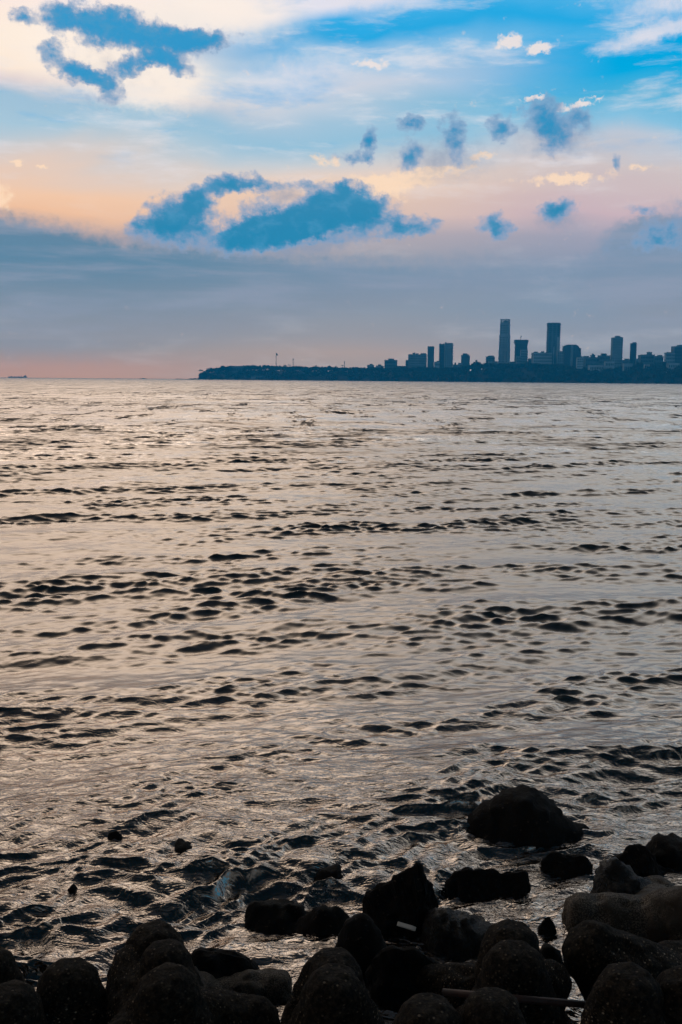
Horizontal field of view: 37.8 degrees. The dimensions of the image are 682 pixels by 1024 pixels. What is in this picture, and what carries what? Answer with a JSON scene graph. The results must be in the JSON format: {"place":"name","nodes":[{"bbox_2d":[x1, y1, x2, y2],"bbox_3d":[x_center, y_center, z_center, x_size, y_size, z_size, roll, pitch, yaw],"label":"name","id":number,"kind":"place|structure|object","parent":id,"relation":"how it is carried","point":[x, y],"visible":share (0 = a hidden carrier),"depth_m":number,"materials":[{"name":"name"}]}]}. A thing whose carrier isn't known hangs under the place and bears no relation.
{"place":"outdoors","nodes":[
{"label":"outdoors","id":0,"kind":"place"},
{"bbox_2d":[0,377,681,1023],"bbox_3d":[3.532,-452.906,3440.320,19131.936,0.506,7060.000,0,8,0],"label":"sea","id":1,"kind":"structure","parent":0,"point":[272,639],"depth_m":20.89,"materials":[{"name":"liquid"}]},
{"bbox_2d":[67,883,77,892],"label":"rock","id":2,"kind":"object","parent":1,"relation":"in","point":[73,888],"visible":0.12,"depth_m":10.69,"materials":[{"name":"black stone"}]},
{"bbox_2d":[107,831,122,839],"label":"rock","id":3,"kind":"object","parent":1,"relation":"in","point":[116,835],"visible":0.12,"depth_m":11.91,"materials":[{"name":"black stone"}]},
{"bbox_2d":[174,838,191,852],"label":"rock","id":4,"kind":"object","parent":1,"relation":"in","point":[182,845],"visible":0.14,"depth_m":11.66,"materials":[{"name":"black stone"}]},
{"bbox_2d":[244,898,307,934],"bbox_3d":[-0.618,4.295,10.397,0.781,0.434,0.900,0,8,0],"label":"rock","id":5,"kind":"object","parent":1,"relation":"in","point":[273,916],"visible":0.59,"depth_m":10.31,"materials":[{"name":"black stone"}]},
{"bbox_2d":[289,905,350,935],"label":"rock","id":6,"kind":"object","parent":1,"relation":"in","point":[322,920],"visible":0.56,"depth_m":10.12,"materials":[{"name":"black stone"}]},
{"bbox_2d":[313,863,342,881],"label":"rock","id":7,"kind":"object","parent":1,"relation":"in","point":[334,871],"visible":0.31,"depth_m":11.09,"materials":[{"name":"black stone"}]},
{"bbox_2d":[335,913,386,979],"bbox_3d":[0.176,4.188,9.487,0.616,0.753,0.810,0,8,0],"label":"rock","id":8,"kind":"object","parent":1,"relation":"in","point":[360,939],"visible":0.34,"depth_m":9.34,"materials":[{"name":"black stone"}]},
{"bbox_2d":[420,907,491,958],"bbox_3d":[1.176,4.268,9.994,0.762,0.580,0.851,0,8,0],"label":"rock","id":9,"kind":"object","parent":1,"relation":"in","point":[448,933],"visible":0.56,"depth_m":9.82,"materials":[{"name":"black stone"}]},
{"bbox_2d":[445,867,530,901],"bbox_3d":[1.580,4.328,10.998,0.753,0.780,0.957,8,10,43],"label":"rock","id":10,"kind":"object","parent":1,"relation":"in","point":[466,884],"visible":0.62,"depth_m":10.92,"materials":[{"name":"black stone"}]},
{"bbox_2d":[467,784,588,848],"bbox_3d":[2.370,3.851,12.480,1.582,0.792,1.290,0,8,0],"label":"boulder","id":11,"kind":"object","parent":1,"relation":"in","point":[521,815],"visible":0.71,"depth_m":12.16,"materials":[{"name":"black stone"}]},
{"bbox_2d":[537,917,556,936],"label":"rock","id":12,"kind":"object","parent":1,"relation":"in","point":[546,927],"visible":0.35,"depth_m":10.06,"materials":[{"name":"black stone"}]},
{"bbox_2d":[540,943,565,967],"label":"rock","id":13,"kind":"object","parent":1,"relation":"in","point":[548,951],"visible":0.14,"depth_m":9.34,"materials":[{"name":"black stone"}]},
{"bbox_2d":[540,851,592,878],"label":"rock","id":14,"kind":"object","parent":1,"relation":"in","point":[556,863],"visible":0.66,"depth_m":11.39,"materials":[{"name":"black stone"}]},
{"bbox_2d":[590,857,652,894],"bbox_3d":[3.065,4.126,10.803,0.791,0.730,0.837,0,8,0],"label":"rock","id":15,"kind":"object","parent":1,"relation":"in","point":[614,874],"visible":0.34,"depth_m":10.70,"materials":[{"name":"black stone"}]},
{"bbox_2d":[612,844,672,876],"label":"boulder","id":16,"kind":"object","parent":1,"relation":"in","point":[640,859],"visible":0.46,"depth_m":11.32,"materials":[{"name":"black stone"}]},
{"bbox_2d":[646,833,681,870],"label":"rock","id":17,"kind":"object","parent":1,"relation":"in","point":[665,850],"visible":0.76,"depth_m":11.65,"materials":[{"name":"black stone"}]},
{"bbox_2d":[0,0,681,378],"label":"sky","id":18,"kind":"structure","parent":0,"point":[187,187],"materials":[{"name":"blue"}]},
{"bbox_2d":[197,368,681,383],"bbox_3d":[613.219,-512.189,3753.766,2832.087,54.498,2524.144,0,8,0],"label":"hill","id":19,"kind":"structure","parent":0,"point":[341,377],"depth_m":3256.38,"materials":[{"name":"soil"}]},
{"bbox_2d":[231,366,243,373],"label":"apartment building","id":20,"kind":"structure","parent":19,"relation":"on","point":[236,369],"depth_m":3961.64,"materials":[{"name":"blue concrete"}]},
{"bbox_2d":[384,359,396,371],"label":"apartment building","id":21,"kind":"structure","parent":19,"relation":"on","point":[389,363],"depth_m":3582.10,"materials":[{"name":"blue concrete"}]},
{"bbox_2d":[408,353,426,371],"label":"apartment building","id":22,"kind":"structure","parent":19,"relation":"on","point":[416,360],"depth_m":3523.00,"materials":[{"name":"paint"}]},
{"bbox_2d":[427,346,433,367],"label":"tower block","id":23,"kind":"structure","parent":19,"relation":"on","point":[430,359],"depth_m":3510.47,"materials":[{"name":"blue concrete"}]},
{"bbox_2d":[434,361,439,372],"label":"apartment building","id":24,"kind":"structure","parent":19,"relation":"on","point":[437,364],"depth_m":3450.81,"materials":[{"name":"white paint"}]},
{"bbox_2d":[198,361,681,383],"bbox_3d":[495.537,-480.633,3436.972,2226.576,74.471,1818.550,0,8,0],"label":"forest","id":25,"kind":"object","parent":19,"relation":"on","point":[549,370],"visible":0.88,"depth_m":3249.12,"materials":[{"name":"green plant"}]},
{"bbox_2d":[439,343,444,367],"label":"tower block","id":26,"kind":"structure","parent":19,"relation":"on","point":[441,353],"depth_m":3496.80,"materials":[{"name":"blue concrete"}]},
{"bbox_2d":[444,342,453,367],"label":"tower block","id":27,"kind":"structure","parent":19,"relation":"on","point":[448,355],"depth_m":3463.51,"materials":[{"name":"paint"}]},
{"bbox_2d":[461,353,469,371],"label":"apartment building","id":28,"kind":"structure","parent":19,"relation":"on","point":[465,359],"depth_m":3411.89,"materials":[{"name":"blue concrete"}]},
{"bbox_2d":[485,356,494,369],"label":"apartment building","id":29,"kind":"structure","parent":19,"relation":"on","point":[490,358],"depth_m":3343.47,"materials":[{"name":"blue concrete"}]},
{"bbox_2d":[488,361,497,368],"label":"apartment building","id":30,"kind":"structure","parent":19,"relation":"on","point":[494,362],"depth_m":3288.74,"materials":[{"name":"paint"}]},
{"bbox_2d":[498,319,509,369],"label":"tower block","id":31,"kind":"structure","parent":19,"relation":"on","point":[504,347],"depth_m":3346.32,"materials":[{"name":"paint"}]},
{"bbox_2d":[516,356,520,368],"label":"apartment building","id":32,"kind":"structure","parent":19,"relation":"on","point":[518,359],"depth_m":3258.68,"materials":[{"name":"paint"}]},
{"bbox_2d":[514,340,528,361],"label":"tower block","id":33,"kind":"structure","parent":19,"relation":"on","point":[521,344],"depth_m":3305.11,"materials":[{"name":"blue concrete"}]},
{"bbox_2d":[520,349,527,367],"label":"apartment building","id":34,"kind":"structure","parent":19,"relation":"on","point":[524,355],"depth_m":3263.97,"materials":[{"name":"paint"}]},
{"bbox_2d":[531,351,551,369],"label":"apartment building","id":35,"kind":"structure","parent":19,"relation":"on","point":[542,357],"depth_m":3212.03,"materials":[{"name":"white paint"}]},
{"bbox_2d":[546,323,560,363],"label":"tower block","id":36,"kind":"structure","parent":19,"relation":"on","point":[553,337],"depth_m":3246.47,"materials":[{"name":"blue concrete"}]},
{"bbox_2d":[556,351,563,370],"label":"apartment building","id":37,"kind":"structure","parent":19,"relation":"on","point":[560,358],"depth_m":3180.22,"materials":[{"name":"paint"}]},
{"bbox_2d":[562,344,580,366],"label":"apartment building","id":38,"kind":"structure","parent":19,"relation":"on","point":[572,352],"depth_m":3171.99,"materials":[{"name":"paint"}]},
{"bbox_2d":[576,356,583,368],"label":"apartment building","id":39,"kind":"structure","parent":19,"relation":"on","point":[579,362],"depth_m":3069.44,"materials":[{"name":"white paint"}]},
{"bbox_2d":[584,353,598,368],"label":"apartment building","id":40,"kind":"structure","parent":19,"relation":"on","point":[592,359],"depth_m":3091.22,"materials":[{"name":"blue concrete"}]},
{"bbox_2d":[588,365,602,374],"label":"apartment building","id":41,"kind":"structure","parent":19,"relation":"on","point":[595,367],"depth_m":3016.10,"materials":[{"name":"white paint"}]},
{"bbox_2d":[598,353,610,367],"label":"apartment building","id":42,"kind":"structure","parent":19,"relation":"on","point":[603,357],"depth_m":3083.79,"materials":[{"name":"blue concrete"}]},
{"bbox_2d":[604,361,613,369],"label":"apartment building","id":43,"kind":"structure","parent":19,"relation":"on","point":[608,364],"depth_m":3026.01,"materials":[{"name":"white paint"}]},
{"bbox_2d":[610,336,622,367],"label":"tower block","id":44,"kind":"structure","parent":19,"relation":"on","point":[616,357],"depth_m":3081.59,"materials":[{"name":"paint"}]},
{"bbox_2d":[621,359,629,365],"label":"apartment building","id":45,"kind":"structure","parent":19,"relation":"on","point":[625,361],"depth_m":3048.47,"materials":[{"name":"blue concrete"}]},
{"bbox_2d":[622,363,632,370],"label":"apartment building","id":46,"kind":"structure","parent":19,"relation":"on","point":[625,366],"depth_m":2936.30,"materials":[{"name":"paint"}]},
{"bbox_2d":[629,342,636,370],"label":"tower block","id":47,"kind":"structure","parent":19,"relation":"on","point":[633,349],"depth_m":3047.63,"materials":[{"name":"blue concrete"}]},
{"bbox_2d":[636,362,643,367],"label":"tree","id":48,"kind":"object","parent":19,"relation":"on","point":[640,364],"visible":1,"depth_m":2869.84,"materials":[{"name":"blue plant"}]},
{"bbox_2d":[638,352,654,370],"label":"apartment building","id":49,"kind":"structure","parent":19,"relation":"on","point":[647,358],"depth_m":2980.74,"materials":[{"name":"blue concrete"}]},
{"bbox_2d":[653,355,663,365],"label":"apartment building","id":50,"kind":"structure","parent":19,"relation":"on","point":[657,359],"depth_m":2966.41,"materials":[{"name":"blue concrete"}]},
{"bbox_2d":[664,352,674,362],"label":"apartment building","id":51,"kind":"structure","parent":19,"relation":"on","point":[669,357],"depth_m":2930.54,"materials":[{"name":"paint"}]},
{"bbox_2d":[666,363,678,372],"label":"apartment building","id":52,"kind":"structure","parent":19,"relation":"on","point":[671,365],"depth_m":2837.02,"materials":[{"name":"white paint"}]},
{"bbox_2d":[671,345,681,365],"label":"apartment building","id":53,"kind":"structure","parent":19,"relation":"on","point":[677,350],"depth_m":2934.17,"materials":[{"name":"blue concrete"}]},
{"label":"shore","id":54,"kind":"structure","parent":0,"visible":0},
{"bbox_2d":[0,946,25,983],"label":"tetrapod","id":55,"kind":"object","parent":54,"relation":"on","point":[10,970],"visible":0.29,"depth_m":8.50,"materials":[{"name":"concrete"}]},
{"bbox_2d":[0,979,47,1023],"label":"tetrapod","id":56,"kind":"object","parent":54,"relation":"on","point":[20,1002],"visible":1,"depth_m":7.64,"materials":[{"name":"concrete"}]},
{"bbox_2d":[36,957,106,1023],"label":"tetrapod","id":57,"kind":"object","parent":54,"relation":"on","point":[70,991],"visible":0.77,"depth_m":8.02,"materials":[{"name":"concrete"}]},
{"bbox_2d":[124,919,200,978],"bbox_3d":[-1.783,4.421,8.578,1.674,1.632,1.817,0,-4,-29],"label":"tetrapod","id":58,"kind":"object","parent":54,"relation":"on","point":[142,937],"visible":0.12,"depth_m":8.63,"materials":[{"name":"concrete"}]},
{"bbox_2d":[135,939,203,985],"bbox_3d":[-1.616,4.371,8.140,1.630,1.590,1.861,-1,2,-40],"label":"tetrapod","id":59,"kind":"object","parent":54,"relation":"on","point":[157,953],"visible":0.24,"depth_m":8.16,"materials":[{"name":"concrete"}]},
{"bbox_2d":[125,962,214,1023],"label":"tetrapod","id":60,"kind":"object","parent":54,"relation":"on","point":[167,993],"visible":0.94,"depth_m":7.57,"materials":[{"name":"concrete"}]},
{"bbox_2d":[105,944,280,1023],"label":"tetrapod","id":61,"kind":"object","parent":54,"relation":"on","point":[225,1006],"visible":0.59,"depth_m":8.03,"materials":[{"name":"concrete"}]},
{"bbox_2d":[191,947,259,978],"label":"boulder","id":62,"kind":"object","parent":54,"relation":"on","point":[217,963],"visible":0.43,"depth_m":9.20,"materials":[{"name":"black stone"}]},
{"bbox_2d":[194,966,291,1003],"bbox_3d":[-1.077,4.403,8.990,1.260,1.351,1.512,-14,34,-1],"label":"tetrapod","id":63,"kind":"object","parent":54,"relation":"on","point":[273,985],"visible":0.33,"depth_m":8.98,"materials":[{"name":"concrete"}]},
{"bbox_2d":[281,947,370,1023],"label":"tetrapod","id":64,"kind":"object","parent":54,"relation":"on","point":[323,956],"visible":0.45,"depth_m":8.34,"materials":[{"name":"concrete"}]},
{"bbox_2d":[287,963,384,1023],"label":"tetrapod","id":65,"kind":"object","parent":54,"relation":"on","point":[333,993],"visible":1,"depth_m":7.49,"materials":[{"name":"concrete"}]},
{"bbox_2d":[362,862,438,938],"bbox_3d":[0.617,4.368,10.423,0.741,1.483,1.138,-3,8,-26],"label":"boulder","id":66,"kind":"object","parent":54,"relation":"on","point":[407,896],"visible":0.73,"depth_m":10.23,"materials":[{"name":"black stone"}]},
{"bbox_2d":[397,921,415,930],"bbox_3d":[0.653,4.129,9.921,0.190,0.018,0.044,12,38,12],"label":"foam board","id":67,"kind":"object","parent":66,"relation":"on","point":[406,926],"visible":1,"depth_m":9.91,"materials":[{"name":"white plastic"}]},
{"bbox_2d":[363,945,440,1012],"bbox_3d":[0.577,4.445,9.218,0.752,1.091,2.006,0,8,0],"label":"boulder","id":68,"kind":"object","parent":54,"relation":"on","point":[392,972],"visible":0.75,"depth_m":8.89,"materials":[{"name":"black stone"}]},
{"bbox_2d":[392,993,465,1023],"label":"tetrapod","id":69,"kind":"object","parent":54,"relation":"on","point":[426,1008],"visible":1,"depth_m":6.89,"materials":[{"name":"concrete"}]},
{"bbox_2d":[459,987,526,1023],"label":"tetrapod","id":70,"kind":"object","parent":54,"relation":"on","point":[490,1005],"visible":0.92,"depth_m":6.86,"materials":[{"name":"concrete"}]},
{"bbox_2d":[455,940,565,1023],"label":"tetrapod","id":71,"kind":"object","parent":54,"relation":"on","point":[516,967],"visible":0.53,"depth_m":7.92,"materials":[{"name":"concrete"}]},
{"bbox_2d":[474,919,577,1023],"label":"tetrapod","id":72,"kind":"object","parent":54,"relation":"on","point":[505,929],"visible":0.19,"depth_m":8.59,"materials":[{"name":"concrete"}]},
{"bbox_2d":[416,959,571,1013],"bbox_3d":[1.287,4.220,8.703,1.304,1.336,1.526,14,35,15],"label":"tetrapod","id":73,"kind":"object","parent":72,"relation":"on","point":[435,978],"visible":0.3,"depth_m":8.70,"materials":[{"name":"concrete"}]},
{"bbox_2d":[561,875,681,941],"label":"rock","id":74,"kind":"object","parent":54,"relation":"on","point":[653,911],"visible":0.56,"depth_m":9.99,"materials":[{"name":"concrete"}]},
{"bbox_2d":[561,920,681,1000],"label":"tetrapod","id":75,"kind":"object","parent":54,"relation":"on","point":[592,950],"visible":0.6,"depth_m":8.46,"materials":[{"name":"concrete"}]},
{"bbox_2d":[580,962,668,1023],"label":"tetrapod","id":76,"kind":"object","parent":54,"relation":"on","point":[626,993],"visible":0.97,"depth_m":7.30,"materials":[{"name":"concrete"}]},
{"bbox_2d":[442,988,585,1007],"bbox_3d":[1.382,3.798,7.768,1.186,0.149,0.065,2,8,15],"label":"iron bar","id":77,"kind":"object","parent":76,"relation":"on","point":[527,999],"visible":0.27,"depth_m":7.71,"materials":[{"name":"brown metal"}]},
{"bbox_2d":[656,965,681,1023],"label":"tetrapod","id":78,"kind":"object","parent":54,"relation":"on","point":[669,980],"visible":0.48,"depth_m":7.37,"materials":[{"name":"concrete"}]}
]}

